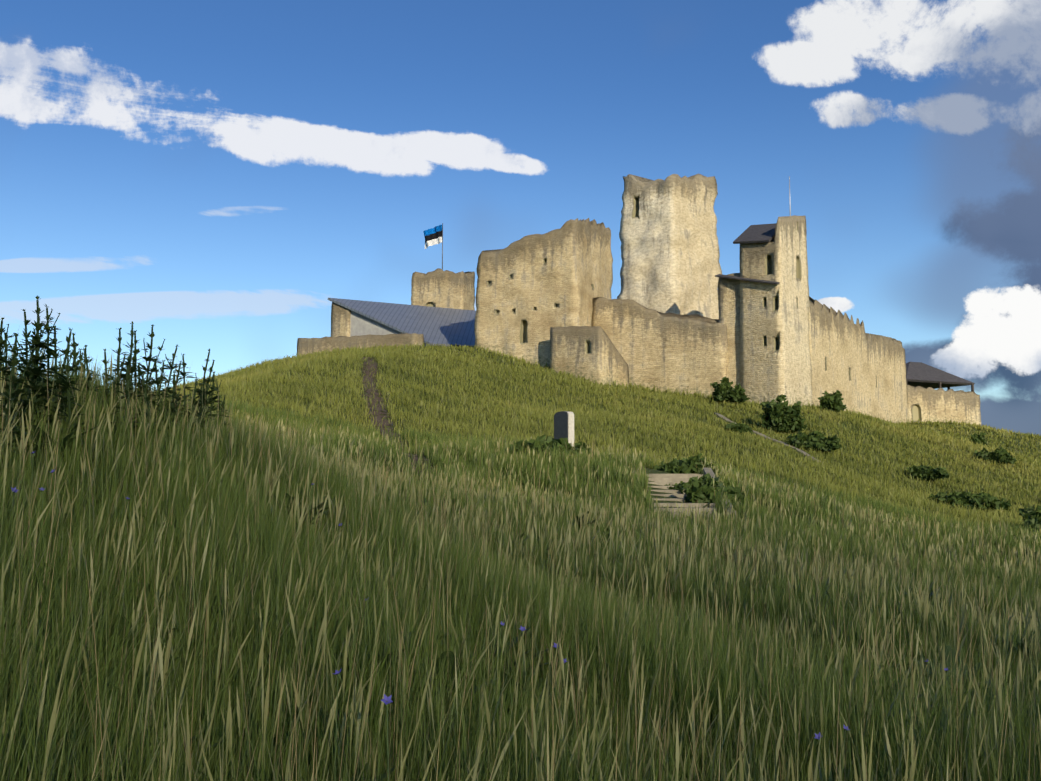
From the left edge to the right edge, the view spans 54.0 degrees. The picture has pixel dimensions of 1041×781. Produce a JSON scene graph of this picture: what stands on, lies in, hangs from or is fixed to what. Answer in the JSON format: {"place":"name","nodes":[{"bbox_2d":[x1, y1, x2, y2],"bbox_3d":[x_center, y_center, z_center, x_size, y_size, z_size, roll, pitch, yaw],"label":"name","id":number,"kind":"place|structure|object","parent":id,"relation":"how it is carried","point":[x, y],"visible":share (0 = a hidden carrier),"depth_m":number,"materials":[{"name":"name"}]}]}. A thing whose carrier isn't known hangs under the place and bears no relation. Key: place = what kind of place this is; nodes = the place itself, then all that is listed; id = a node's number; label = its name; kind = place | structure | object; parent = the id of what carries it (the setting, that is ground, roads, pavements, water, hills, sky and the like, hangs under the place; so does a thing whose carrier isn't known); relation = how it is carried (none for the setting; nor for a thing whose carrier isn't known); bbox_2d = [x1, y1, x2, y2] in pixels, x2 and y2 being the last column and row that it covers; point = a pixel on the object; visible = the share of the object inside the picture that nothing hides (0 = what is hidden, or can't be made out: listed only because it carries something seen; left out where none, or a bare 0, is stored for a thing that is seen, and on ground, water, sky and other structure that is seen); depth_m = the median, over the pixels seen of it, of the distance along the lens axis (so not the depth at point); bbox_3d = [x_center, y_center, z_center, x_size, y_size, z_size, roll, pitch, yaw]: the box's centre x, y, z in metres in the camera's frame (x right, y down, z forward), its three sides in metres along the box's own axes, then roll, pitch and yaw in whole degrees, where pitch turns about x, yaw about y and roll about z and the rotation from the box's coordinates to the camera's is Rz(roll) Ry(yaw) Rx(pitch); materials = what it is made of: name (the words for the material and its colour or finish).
{"place":"outdoors","nodes":[
{"label":"outdoors","id":0,"kind":"place"},
{"bbox_2d":[331,302,350,336],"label":"museum stone pier","id":1,"kind":"structure","parent":0,"point":[340,319],"depth_m":134.86,"materials":[{"name":"beige stone"}]},
{"bbox_2d":[359,357,443,479],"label":"dirt path","id":2,"kind":"structure","parent":0,"point":[378,418],"depth_m":58.59,"materials":[{"name":"brown soil"}]},
{"bbox_2d":[0,0,1040,435],"label":"sky","id":3,"kind":"structure","parent":0,"point":[211,174],"materials":[{"name":"blue"}]},
{"bbox_2d":[6,347,1040,780],"bbox_3d":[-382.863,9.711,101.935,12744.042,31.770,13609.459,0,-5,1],"label":"grass tufts","id":4,"kind":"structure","parent":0,"point":[654,471],"depth_m":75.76,"materials":[{"name":"green plant"}]},
{"bbox_2d":[0,295,230,473],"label":"conifer trees","id":5,"kind":"object","parent":4,"relation":"on","point":[33,360],"visible":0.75,"depth_m":9.61,"materials":[{"name":"green plant"}]},
{"bbox_2d":[297,333,423,354],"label":"low stone wall","id":6,"kind":"structure","parent":4,"relation":"on","point":[308,345],"depth_m":123.40,"materials":[{"name":"stone"}]},
{"bbox_2d":[350,310,442,346],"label":"museum walls","id":7,"kind":"structure","parent":4,"relation":"on","point":[360,324],"depth_m":132.38,"materials":[{"name":"white paint"}]},
{"bbox_2d":[328,298,475,347],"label":"roof","id":8,"kind":"structure","parent":7,"relation":"on","point":[440,325],"depth_m":134.06,"materials":[{"name":"grey metal"}]},
{"bbox_2d":[411,268,474,309],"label":"castle tower","id":9,"kind":"structure","parent":4,"relation":"on","point":[439,287],"depth_m":150.52,"materials":[{"name":"stone"}]},
{"bbox_2d":[442,223,442,269],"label":"flag pole","id":10,"kind":"object","parent":9,"relation":"on","point":[442,246],"visible":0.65,"depth_m":153.20,"materials":[{"name":"grey metal"}]},
{"bbox_2d":[423,225,441,248],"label":"flag cloth","id":11,"kind":"object","parent":10,"relation":"attached to","point":[432,236],"visible":0.98,"depth_m":154.99,"materials":[{"name":"multicoloured fabric"}]},
{"bbox_2d":[9,451,963,780],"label":"wildflowers","id":12,"kind":"object","parent":4,"relation":"on","point":[385,699],"visible":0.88,"depth_m":5.70,"materials":[{"name":"blue"}]},
{"bbox_2d":[0,348,1040,780],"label":"grass","id":13,"kind":"structure","parent":4,"relation":"on","point":[84,760],"depth_m":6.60,"materials":[{"name":"green plant"}]},
{"bbox_2d":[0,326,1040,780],"bbox_3d":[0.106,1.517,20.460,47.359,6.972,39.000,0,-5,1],"label":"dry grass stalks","id":14,"kind":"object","parent":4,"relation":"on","point":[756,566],"depth_m":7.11,"materials":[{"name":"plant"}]},
{"bbox_2d":[2,380,1040,780],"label":"meadow broadleaf weeds","id":15,"kind":"object","parent":4,"relation":"on","point":[502,674],"visible":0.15,"depth_m":6.95,"materials":[{"name":"green plant"}]},
{"bbox_2d":[474,218,612,367],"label":"castle block","id":16,"kind":"structure","parent":4,"relation":"on","point":[532,289],"depth_m":112.12,"materials":[{"name":"beige stone"}]},
{"bbox_2d":[509,434,581,456],"bbox_3d":[0.905,2.170,39.101,2.926,0.997,2.699,0,-5,1],"label":"bush","id":17,"kind":"object","parent":4,"relation":"on","point":[556,443],"visible":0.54,"depth_m":38.78,"materials":[{"name":"green plant"}]},
{"bbox_2d":[554,411,573,445],"bbox_3d":[1.703,1.838,39.893,0.280,2.058,1.120,3,-6,-28],"label":"stone marker","id":18,"kind":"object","parent":4,"relation":"on","point":[563,424],"depth_m":39.63,"materials":[{"name":"grey stone"}]},
{"bbox_2d":[574,441,593,453],"bbox_3d":[2.209,2.377,40.601,1.434,0.787,1.651,0,-5,1],"label":"bush","id":19,"kind":"object","parent":4,"relation":"on","point":[579,445],"visible":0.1,"depth_m":40.20,"materials":[{"name":"green plant"}]},
{"bbox_2d":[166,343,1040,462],"bbox_3d":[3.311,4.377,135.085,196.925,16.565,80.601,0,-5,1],"label":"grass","id":20,"kind":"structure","parent":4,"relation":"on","point":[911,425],"depth_m":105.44,"materials":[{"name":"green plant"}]},
{"bbox_2d":[617,174,721,318],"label":"castle tower","id":21,"kind":"structure","parent":4,"relation":"on","point":[670,252],"depth_m":128.38,"materials":[{"name":"stone"}]},
{"bbox_2d":[632,468,735,522],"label":"hill stairs","id":22,"kind":"structure","parent":4,"relation":"on","point":[664,479],"depth_m":33.14,"materials":[{"name":"concrete"}]},
{"bbox_2d":[654,453,719,475],"bbox_3d":[6.264,2.877,38.693,2.670,1.021,1.935,0,-5,1],"label":"bush","id":23,"kind":"object","parent":4,"relation":"on","point":[682,466],"visible":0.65,"depth_m":38.33,"materials":[{"name":"green plant"}]},
{"bbox_2d":[664,473,745,497],"bbox_3d":[6.015,3.157,33.464,2.490,0.920,2.173,0,-5,1],"label":"bush","id":24,"kind":"object","parent":4,"relation":"on","point":[701,481],"visible":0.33,"depth_m":33.17,"materials":[{"name":"green plant"}]},
{"bbox_2d":[682,484,744,507],"bbox_3d":[5.939,3.309,31.746,1.898,0.830,1.897,0,-5,1],"label":"bush","id":25,"kind":"object","parent":4,"relation":"on","point":[703,494],"visible":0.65,"depth_m":31.21,"materials":[{"name":"green plant"}]},
{"bbox_2d":[718,273,740,387],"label":"castle gate annex","id":26,"kind":"object","parent":4,"relation":"on","point":[729,301],"visible":0.25,"depth_m":105.09,"materials":[{"name":"beige stone"}]},
{"bbox_2d":[710,377,749,403],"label":"bush","id":27,"kind":"object","parent":4,"relation":"on","point":[724,389],"visible":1,"depth_m":96.18,"materials":[{"name":"green plant"}]},
{"bbox_2d":[725,422,752,433],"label":"bush","id":28,"kind":"object","parent":4,"relation":"on","point":[736,426],"visible":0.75,"depth_m":78.98,"materials":[{"name":"green plant"}]},
{"bbox_2d":[739,215,812,406],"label":"castle tower","id":29,"kind":"structure","parent":4,"relation":"on","point":[775,359],"depth_m":102.43,"materials":[{"name":"beige stone"}]},
{"bbox_2d":[715,274,779,284],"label":"canopy roof","id":30,"kind":"structure","parent":29,"relation":"on","point":[744,279],"depth_m":103.35,"materials":[{"name":"grey metal"}]},
{"bbox_2d":[733,223,775,243],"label":"tower roof","id":31,"kind":"structure","parent":29,"relation":"on","point":[760,233],"depth_m":104.76,"materials":[{"name":"grey metal"}]},
{"bbox_2d":[789,176,790,215],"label":"gate tower mast","id":32,"kind":"object","parent":29,"relation":"on","point":[789,195],"visible":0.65,"depth_m":105.19,"materials":[{"name":"silver metal"}]},
{"bbox_2d":[755,394,807,432],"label":"bush","id":33,"kind":"object","parent":4,"relation":"on","point":[779,415],"visible":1,"depth_m":82.84,"materials":[{"name":"green plant"}]},
{"bbox_2d":[786,430,841,452],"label":"bush","id":34,"kind":"object","parent":4,"relation":"on","point":[815,440],"visible":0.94,"depth_m":74.26,"materials":[{"name":"green plant"}]},
{"bbox_2d":[818,390,846,411],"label":"bush","id":35,"kind":"object","parent":4,"relation":"on","point":[830,401],"visible":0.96,"depth_m":98.59,"materials":[{"name":"green plant"}]},
{"bbox_2d":[808,296,907,423],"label":"castle wall","id":36,"kind":"structure","parent":4,"relation":"on","point":[859,368],"depth_m":120.93,"materials":[{"name":"stone"}]},
{"bbox_2d":[906,465,948,480],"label":"bush","id":37,"kind":"object","parent":4,"relation":"on","point":[921,472],"visible":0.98,"depth_m":74.11,"materials":[{"name":"green plant"}]},
{"bbox_2d":[907,385,980,425],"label":"stone wall","id":38,"kind":"structure","parent":4,"relation":"on","point":[933,405],"depth_m":145.63,"materials":[{"name":"stone"}]},
{"bbox_2d":[906,362,974,391],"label":"pavilion roof","id":39,"kind":"structure","parent":38,"relation":"on","point":[923,375],"depth_m":153.49,"materials":[{"name":"grey metal"}]},
{"bbox_2d":[928,491,1011,509],"bbox_3d":[26.790,6.577,60.740,4.258,1.237,3.797,0,-5,1],"label":"bush","id":40,"kind":"object","parent":4,"relation":"on","point":[967,499],"visible":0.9,"depth_m":59.95,"materials":[{"name":"green plant"}]},
{"bbox_2d":[969,432,987,446],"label":"bush","id":41,"kind":"object","parent":4,"relation":"on","point":[977,438],"visible":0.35,"depth_m":115.97,"materials":[{"name":"green plant"}]},
{"bbox_2d":[973,447,1016,464],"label":"bush","id":42,"kind":"object","parent":4,"relation":"on","point":[1001,455],"visible":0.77,"depth_m":85.97,"materials":[{"name":"green plant"}]},
{"bbox_2d":[1017,504,1040,530],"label":"bush","id":43,"kind":"object","parent":4,"relation":"on","point":[1032,516],"visible":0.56,"depth_m":44.91,"materials":[{"name":"green plant"}]},
{"bbox_2d":[550,326,628,386],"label":"castle building","id":44,"kind":"structure","parent":0,"point":[592,353],"depth_m":104.56,"materials":[{"name":"beige stone"}]},
{"bbox_2d":[591,297,727,396],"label":"castle curtain wall","id":45,"kind":"structure","parent":0,"point":[666,351],"depth_m":108.35,"materials":[{"name":"beige stone"}]},
{"bbox_2d":[714,412,817,462],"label":"path","id":46,"kind":"structure","parent":0,"point":[756,432],"depth_m":77.73,"materials":[{"name":"brown soil"}]}
]}

